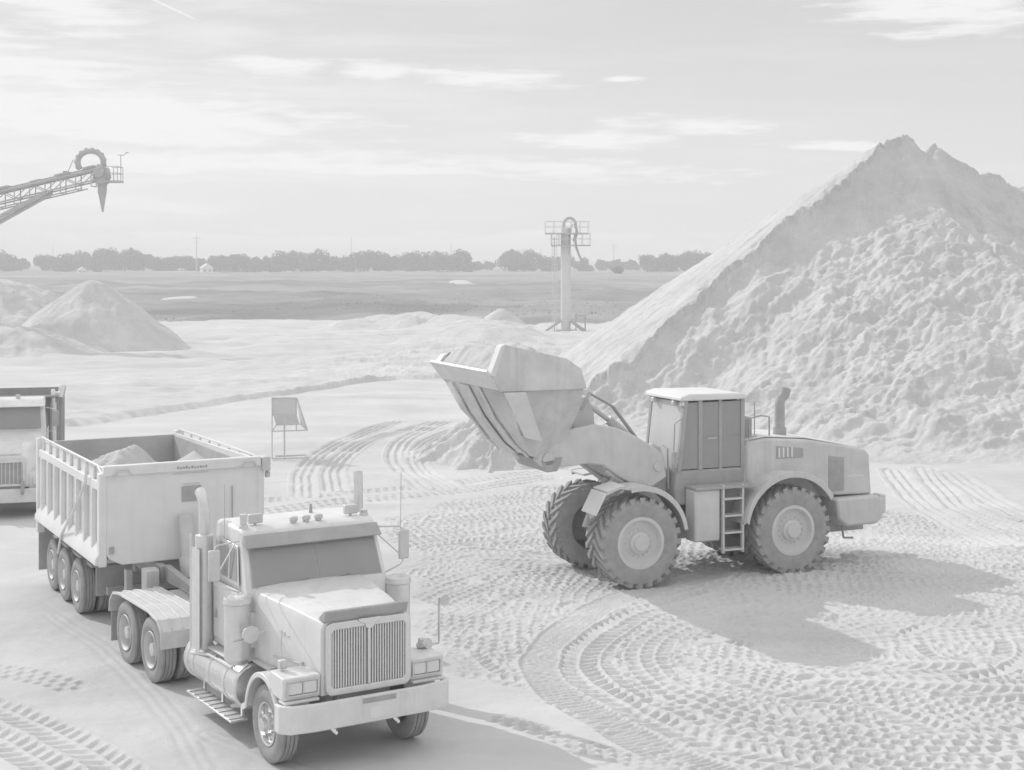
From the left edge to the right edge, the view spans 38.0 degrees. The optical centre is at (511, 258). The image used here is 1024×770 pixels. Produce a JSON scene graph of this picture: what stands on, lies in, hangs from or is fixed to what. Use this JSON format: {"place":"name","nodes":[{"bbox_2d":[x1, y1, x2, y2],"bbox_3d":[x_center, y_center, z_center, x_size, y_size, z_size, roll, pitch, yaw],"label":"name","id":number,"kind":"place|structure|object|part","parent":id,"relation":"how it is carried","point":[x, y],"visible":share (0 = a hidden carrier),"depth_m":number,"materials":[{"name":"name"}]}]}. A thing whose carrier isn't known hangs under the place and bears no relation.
{"place":"outdoors","nodes":[
{"label":"outdoors","id":0,"kind":"place"},
{"bbox_2d":[0,260,684,324],"bbox_3d":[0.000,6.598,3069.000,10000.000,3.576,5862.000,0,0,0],"label":"grassland","id":1,"kind":"structure","parent":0,"point":[220,297],"depth_m":254.09,"materials":[{"name":"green plant"}]},
{"bbox_2d":[0,253,22,271],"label":"tree","id":2,"kind":"object","parent":1,"relation":"on","point":[8,262],"visible":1,"depth_m":686.21,"materials":[{"name":"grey plant"}]},
{"bbox_2d":[15,257,29,270],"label":"tree","id":3,"kind":"object","parent":1,"relation":"on","point":[24,263],"visible":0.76,"depth_m":726.54,"materials":[{"name":"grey plant"}]},
{"bbox_2d":[33,254,55,270],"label":"tree","id":4,"kind":"object","parent":1,"relation":"on","point":[45,262],"visible":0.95,"depth_m":702.26,"materials":[{"name":"grey plant"}]},
{"bbox_2d":[51,253,80,271],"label":"tree","id":5,"kind":"object","parent":1,"relation":"on","point":[67,263],"visible":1,"depth_m":686.66,"materials":[{"name":"grey plant"}]},
{"bbox_2d":[64,250,90,270],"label":"tree","id":6,"kind":"object","parent":1,"relation":"on","point":[80,255],"visible":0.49,"depth_m":717.56,"materials":[{"name":"grey plant"}]},
{"bbox_2d":[77,267,86,272],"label":"house","id":7,"kind":"structure","parent":1,"relation":"on","point":[81,270],"depth_m":642.08,"materials":[{"name":"white glass"}]},
{"bbox_2d":[85,256,101,271],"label":"tree","id":8,"kind":"object","parent":1,"relation":"on","point":[87,260],"visible":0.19,"depth_m":698.60,"materials":[{"name":"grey plant"}]},
{"bbox_2d":[90,247,122,271],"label":"tree","id":9,"kind":"object","parent":1,"relation":"on","point":[100,256],"visible":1,"depth_m":686.20,"materials":[{"name":"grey plant"}]},
{"bbox_2d":[110,248,141,270],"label":"tree","id":10,"kind":"object","parent":1,"relation":"on","point":[129,255],"visible":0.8,"depth_m":698.40,"materials":[{"name":"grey plant"}]},
{"bbox_2d":[134,254,153,270],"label":"tree","id":11,"kind":"object","parent":1,"relation":"on","point":[143,262],"visible":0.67,"depth_m":703.57,"materials":[{"name":"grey plant"}]},
{"bbox_2d":[147,256,168,270],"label":"tree","id":12,"kind":"object","parent":1,"relation":"on","point":[158,263],"visible":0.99,"depth_m":687.81,"materials":[{"name":"grey plant"}]},
{"bbox_2d":[163,257,180,270],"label":"tree","id":13,"kind":"object","parent":1,"relation":"on","point":[173,264],"visible":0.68,"depth_m":697.18,"materials":[{"name":"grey plant"}]},
{"bbox_2d":[161,296,196,299],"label":"sand patch","id":14,"kind":"object","parent":1,"relation":"on","point":[184,297],"visible":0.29,"depth_m":214.68,"materials":[{"name":"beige sand"}]},
{"bbox_2d":[177,256,195,270],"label":"tree","id":15,"kind":"object","parent":1,"relation":"on","point":[187,261],"visible":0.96,"depth_m":702.89,"materials":[{"name":"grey plant"}]},
{"bbox_2d":[193,235,199,271],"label":"utility pole","id":16,"kind":"object","parent":1,"relation":"on","point":[196,238],"visible":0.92,"depth_m":639.77,"materials":[{"name":"grey wood"}]},
{"bbox_2d":[192,258,207,270],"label":"tree","id":17,"kind":"object","parent":1,"relation":"on","point":[201,262],"visible":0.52,"depth_m":710.55,"materials":[{"name":"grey plant"}]},
{"bbox_2d":[199,264,213,272],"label":"house","id":18,"kind":"structure","parent":1,"relation":"on","point":[208,268],"depth_m":637.22,"materials":[{"name":"white glass"}]},
{"bbox_2d":[207,254,229,271],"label":"tree","id":19,"kind":"object","parent":1,"relation":"on","point":[219,263],"visible":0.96,"depth_m":687.10,"materials":[{"name":"grey plant"}]},
{"bbox_2d":[226,254,239,271],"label":"tree","id":20,"kind":"object","parent":1,"relation":"on","point":[232,266],"visible":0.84,"depth_m":698.12,"materials":[{"name":"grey plant"}]},
{"bbox_2d":[233,253,250,270],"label":"tree","id":21,"kind":"object","parent":1,"relation":"on","point":[243,258],"visible":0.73,"depth_m":697.27,"materials":[{"name":"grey plant"}]},
{"bbox_2d":[243,256,268,271],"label":"tree","id":22,"kind":"object","parent":1,"relation":"on","point":[255,264],"visible":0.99,"depth_m":692.08,"materials":[{"name":"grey plant"}]},
{"bbox_2d":[263,256,280,271],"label":"tree","id":23,"kind":"object","parent":1,"relation":"on","point":[269,267],"visible":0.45,"depth_m":698.03,"materials":[{"name":"grey plant"}]},
{"bbox_2d":[271,250,296,271],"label":"tree","id":24,"kind":"object","parent":1,"relation":"on","point":[285,263],"visible":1,"depth_m":687.24,"materials":[{"name":"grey plant"}]},
{"bbox_2d":[286,250,316,271],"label":"tree","id":25,"kind":"object","parent":1,"relation":"on","point":[299,257],"visible":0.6,"depth_m":696.44,"materials":[{"name":"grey plant"}]},
{"bbox_2d":[300,248,332,271],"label":"tree","id":26,"kind":"object","parent":1,"relation":"on","point":[317,264],"visible":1,"depth_m":687.52,"materials":[{"name":"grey plant"}]},
{"bbox_2d":[320,255,341,271],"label":"tree","id":27,"kind":"object","parent":1,"relation":"on","point":[335,262],"visible":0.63,"depth_m":701.23,"materials":[{"name":"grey plant"}]},
{"bbox_2d":[341,250,376,271],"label":"tree","id":28,"kind":"object","parent":1,"relation":"on","point":[364,260],"visible":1,"depth_m":688.55,"materials":[{"name":"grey plant"}]},
{"bbox_2d":[356,314,394,321],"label":"sand heap","id":29,"kind":"object","parent":1,"relation":"on","point":[375,318],"visible":0.13,"depth_m":151.28,"materials":[{"name":"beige sand"}]},
{"bbox_2d":[367,250,389,270],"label":"tree","id":30,"kind":"object","parent":1,"relation":"on","point":[376,267],"visible":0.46,"depth_m":696.69,"materials":[{"name":"grey plant"}]},
{"bbox_2d":[379,255,400,271],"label":"tree","id":31,"kind":"object","parent":1,"relation":"on","point":[387,263],"visible":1,"depth_m":689.25,"materials":[{"name":"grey plant"}]},
{"bbox_2d":[374,311,438,329],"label":"sand heap","id":32,"kind":"object","parent":1,"relation":"on","point":[403,320],"visible":0.19,"depth_m":148.49,"materials":[{"name":"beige sand"}]},
{"bbox_2d":[392,252,420,271],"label":"tree","id":33,"kind":"object","parent":1,"relation":"on","point":[404,260],"visible":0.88,"depth_m":696.25,"materials":[{"name":"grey plant"}]},
{"bbox_2d":[408,251,435,270],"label":"tree","id":34,"kind":"object","parent":1,"relation":"on","point":[422,264],"visible":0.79,"depth_m":697.13,"materials":[{"name":"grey plant"}]},
{"bbox_2d":[427,251,448,270],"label":"tree","id":35,"kind":"object","parent":1,"relation":"on","point":[435,263],"visible":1,"depth_m":686.56,"materials":[{"name":"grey plant"}]},
{"bbox_2d":[420,314,483,324],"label":"sand heap","id":36,"kind":"object","parent":1,"relation":"on","point":[448,316],"visible":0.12,"depth_m":148.24,"materials":[{"name":"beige sand"}]},
{"bbox_2d":[441,249,472,271],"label":"tree","id":37,"kind":"object","parent":1,"relation":"on","point":[456,261],"visible":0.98,"depth_m":687.73,"materials":[{"name":"grey plant"}]},
{"bbox_2d":[449,280,472,283],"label":"sand patch","id":38,"kind":"object","parent":1,"relation":"on","point":[460,281],"visible":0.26,"depth_m":336.68,"materials":[{"name":"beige sand"}]},
{"bbox_2d":[400,318,539,328],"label":"sand heap","id":39,"kind":"object","parent":1,"relation":"on","point":[444,322],"visible":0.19,"depth_m":144.41,"materials":[{"name":"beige sand"}]},
{"bbox_2d":[461,261,478,271],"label":"tree","id":40,"kind":"object","parent":1,"relation":"on","point":[474,266],"visible":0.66,"depth_m":697.32,"materials":[{"name":"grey plant"}]},
{"bbox_2d":[473,261,484,270],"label":"tree","id":41,"kind":"object","parent":1,"relation":"on","point":[481,266],"visible":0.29,"depth_m":731.27,"materials":[{"name":"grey plant"}]},
{"bbox_2d":[483,261,495,269],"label":"tree","id":42,"kind":"object","parent":1,"relation":"on","point":[488,265],"visible":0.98,"depth_m":758.96,"materials":[{"name":"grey plant"}]},
{"bbox_2d":[484,308,526,324],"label":"sand heap","id":43,"kind":"object","parent":1,"relation":"on","point":[501,314],"visible":0.25,"depth_m":152.01,"materials":[{"name":"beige sand"}]},
{"bbox_2d":[495,254,516,271],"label":"tree","id":44,"kind":"object","parent":1,"relation":"on","point":[509,261],"visible":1,"depth_m":687.53,"materials":[{"name":"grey plant"}]},
{"bbox_2d":[503,249,527,270],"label":"tree","id":45,"kind":"object","parent":1,"relation":"on","point":[515,253],"visible":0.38,"depth_m":696.95,"materials":[{"name":"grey plant"}]},
{"bbox_2d":[518,249,547,271],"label":"tree","id":46,"kind":"object","parent":1,"relation":"on","point":[529,257],"visible":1,"depth_m":688.98,"materials":[{"name":"grey plant"}]},
{"bbox_2d":[537,255,559,271],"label":"tree","id":47,"kind":"object","parent":1,"relation":"on","point":[550,266],"visible":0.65,"depth_m":698.23,"materials":[{"name":"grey plant"}]},
{"bbox_2d":[556,256,575,269],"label":"tree","id":48,"kind":"object","parent":1,"relation":"on","point":[558,258],"visible":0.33,"depth_m":718.29,"materials":[{"name":"grey plant"}]},
{"bbox_2d":[571,257,594,271],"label":"tree","id":49,"kind":"object","parent":1,"relation":"on","point":[582,265],"visible":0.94,"depth_m":717.33,"materials":[{"name":"grey plant"}]},
{"bbox_2d":[595,259,610,270],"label":"tree","id":50,"kind":"object","parent":1,"relation":"on","point":[600,264],"visible":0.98,"depth_m":757.95,"materials":[{"name":"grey plant"}]},
{"bbox_2d":[607,259,624,270],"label":"tree","id":51,"kind":"object","parent":1,"relation":"on","point":[617,262],"visible":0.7,"depth_m":757.13,"materials":[{"name":"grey plant"}]},
{"bbox_2d":[612,266,623,273],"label":"tree","id":52,"kind":"object","parent":1,"relation":"on","point":[617,270],"visible":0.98,"depth_m":558.80,"materials":[{"name":"grey plant"}]},
{"bbox_2d":[623,259,639,269],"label":"tree","id":53,"kind":"object","parent":1,"relation":"on","point":[630,264],"visible":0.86,"depth_m":778.24,"materials":[{"name":"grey plant"}]},
{"bbox_2d":[638,254,660,271],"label":"tree","id":54,"kind":"object","parent":1,"relation":"on","point":[644,262],"visible":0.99,"depth_m":687.75,"materials":[{"name":"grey plant"}]},
{"bbox_2d":[649,252,674,272],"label":"tree","id":55,"kind":"object","parent":1,"relation":"on","point":[664,260],"visible":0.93,"depth_m":687.86,"materials":[{"name":"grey plant"}]},
{"bbox_2d":[664,254,689,271],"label":"tree","id":56,"kind":"object","parent":1,"relation":"on","point":[677,263],"visible":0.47,"depth_m":697.96,"materials":[{"name":"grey plant"}]},
{"bbox_2d":[681,250,705,270],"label":"tree","id":57,"kind":"object","parent":1,"relation":"on","point":[688,257],"visible":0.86,"depth_m":685.77,"materials":[{"name":"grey plant"}]},
{"bbox_2d":[702,252,712,259],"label":"tree","id":58,"kind":"object","parent":1,"relation":"on","point":[706,255],"visible":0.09,"depth_m":688.15,"materials":[{"name":"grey plant"}]},
{"bbox_2d":[0,319,1023,769],"bbox_3d":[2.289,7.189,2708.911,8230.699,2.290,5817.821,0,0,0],"label":"ground","id":59,"kind":"structure","parent":0,"point":[892,639],"depth_m":28.06,"materials":[{"name":"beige sand"}]},
{"bbox_2d":[0,279,60,325],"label":"sand pile","id":60,"kind":"object","parent":59,"relation":"on","point":[21,304],"visible":0.24,"depth_m":124.54,"materials":[{"name":"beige sand"}]},
{"bbox_2d":[0,385,65,502],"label":"dump truck","id":61,"kind":"object","parent":59,"relation":"on","point":[29,416],"visible":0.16,"depth_m":40.52,"materials":[{"name":"metal"}]},
{"bbox_3d":[-12.991,4.325,41.355,0.135,0.550,0.900,0,0,-16],"label":"side window","id":62,"kind":"part","parent":61,"relation":"part of","materials":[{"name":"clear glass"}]},
{"bbox_2d":[0,323,108,357],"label":"sand pile","id":63,"kind":"object","parent":59,"relation":"on","point":[19,341],"visible":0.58,"depth_m":102.61,"materials":[{"name":"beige sand"}]},
{"bbox_2d":[0,148,128,223],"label":"stacking conveyor","id":64,"kind":"object","parent":59,"relation":"on","point":[101,174],"visible":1,"depth_m":111.53,"materials":[{"name":"metal"}]},
{"bbox_2d":[21,280,191,351],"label":"sand pile","id":65,"kind":"object","parent":59,"relation":"on","point":[98,314],"visible":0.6,"depth_m":108.74,"materials":[{"name":"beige sand"}]},
{"bbox_2d":[35,429,269,612],"bbox_3d":[-6.701,5.240,28.293,3.277,3.140,8.010,0,0,-29],"label":"dump trailer","id":66,"kind":"object","parent":59,"relation":"on","point":[104,532],"visible":0.84,"depth_m":27.27,"materials":[{"name":"paint"}]},
{"bbox_2d":[92,444,204,465],"bbox_3d":[-7.241,4.332,29.257,2.640,1.618,5.180,0,0,-29],"label":"sand load","id":67,"kind":"object","parent":66,"relation":"in","point":[134,454],"visible":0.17,"depth_m":27.74},
{"bbox_2d":[108,471,449,763],"bbox_3d":[-3.784,5.030,23.102,3.180,3.560,7.640,0,0,-32],"label":"semi truck","id":68,"kind":"object","parent":59,"relation":"on","point":[288,628],"visible":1,"depth_m":20.95,"materials":[{"name":"metal"}]},
{"bbox_3d":[-4.159,5.180,21.617,0.042,0.840,1.080,0,0,-32],"label":"door","id":69,"kind":"part","parent":68,"relation":"part of","materials":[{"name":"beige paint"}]},
{"bbox_3d":[-4.144,4.400,21.628,0.079,0.599,0.918,0,0,-32],"label":"window frame","id":70,"kind":"part","parent":68,"relation":"part of","materials":[{"name":"metal"}]},
{"bbox_2d":[271,397,307,458],"bbox_3d":[-7.521,5.749,50.644,1.242,2.101,0.848,0,0,0],"label":"sign stand","id":71,"kind":"object","parent":59,"relation":"on","point":[284,411],"visible":1,"depth_m":50.28,"materials":[{"name":"metal"}]},
{"bbox_2d":[310,319,379,330],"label":"sand heap","id":72,"kind":"object","parent":59,"relation":"on","point":[352,324],"visible":0.41,"depth_m":147.77,"materials":[{"name":"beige sand"}]},
{"bbox_2d":[389,321,557,344],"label":"sand mound","id":73,"kind":"object","parent":59,"relation":"on","point":[485,331],"visible":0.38,"depth_m":116.06,"materials":[{"name":"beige sand"}]},
{"bbox_2d":[519,325,542,333],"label":"sand mound","id":74,"kind":"object","parent":59,"relation":"on","point":[529,328],"visible":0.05,"depth_m":128.03,"materials":[{"name":"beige sand"}]},
{"bbox_2d":[545,217,590,331],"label":"pipe tower","id":75,"kind":"structure","parent":59,"relation":"on","point":[566,321],"depth_m":136.59,"materials":[{"name":"metal"}]},
{"bbox_2d":[430,344,885,588],"bbox_3d":[3.442,4.247,32.450,9.966,5.127,3.342,0,0,-23],"label":"wheel loader","id":76,"kind":"object","parent":59,"relation":"on","point":[710,468],"visible":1,"depth_m":31.66,"materials":[{"name":"metal"}]},
{"bbox_2d":[443,342,542,369],"bbox_3d":[-0.164,2.071,30.922,1.880,0.618,3.000,0,0,-23],"label":"sand load","id":77,"kind":"object","parent":76,"relation":"in","point":[479,356],"visible":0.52,"depth_m":30.70},
{"bbox_2d":[682,402,697,469],"bbox_3d":[3.788,3.790,31.706,0.430,1.420,0.020,0,0,-23],"label":"quarter window","id":78,"kind":"structure","parent":76,"relation":"in","point":[690,452],"depth_m":31.71,"materials":[{"name":"grey glass"}]},
{"bbox_2d":[703,401,718,467],"bbox_3d":[4.253,3.790,31.904,0.420,1.420,0.020,0,0,-23],"label":"side window","id":79,"kind":"structure","parent":76,"relation":"in","point":[710,409],"depth_m":31.90,"materials":[{"name":"grey glass"}]},
{"bbox_2d":[710,399,738,401],"bbox_3d":[4.736,3.790,32.890,0.020,1.420,1.320,0,0,-23],"label":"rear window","id":80,"kind":"structure","parent":76,"relation":"in","point":[727,399],"depth_m":32.77,"materials":[{"name":"grey glass"}]},
{"bbox_2d":[722,400,739,466],"bbox_3d":[4.732,3.790,32.107,0.460,1.420,0.020,0,0,-23],"label":"side window","id":81,"kind":"structure","parent":76,"relation":"in","point":[730,409],"depth_m":32.09,"materials":[{"name":"grey glass"}]},
{"bbox_2d":[409,134,1023,472],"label":"sand pile","id":82,"kind":"object","parent":59,"relation":"on","point":[870,302],"visible":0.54,"depth_m":60.37,"materials":[{"name":"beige sand"}]},
{"bbox_2d":[0,0,1023,259],"label":"sky","id":83,"kind":"structure","parent":0,"point":[259,128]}
]}

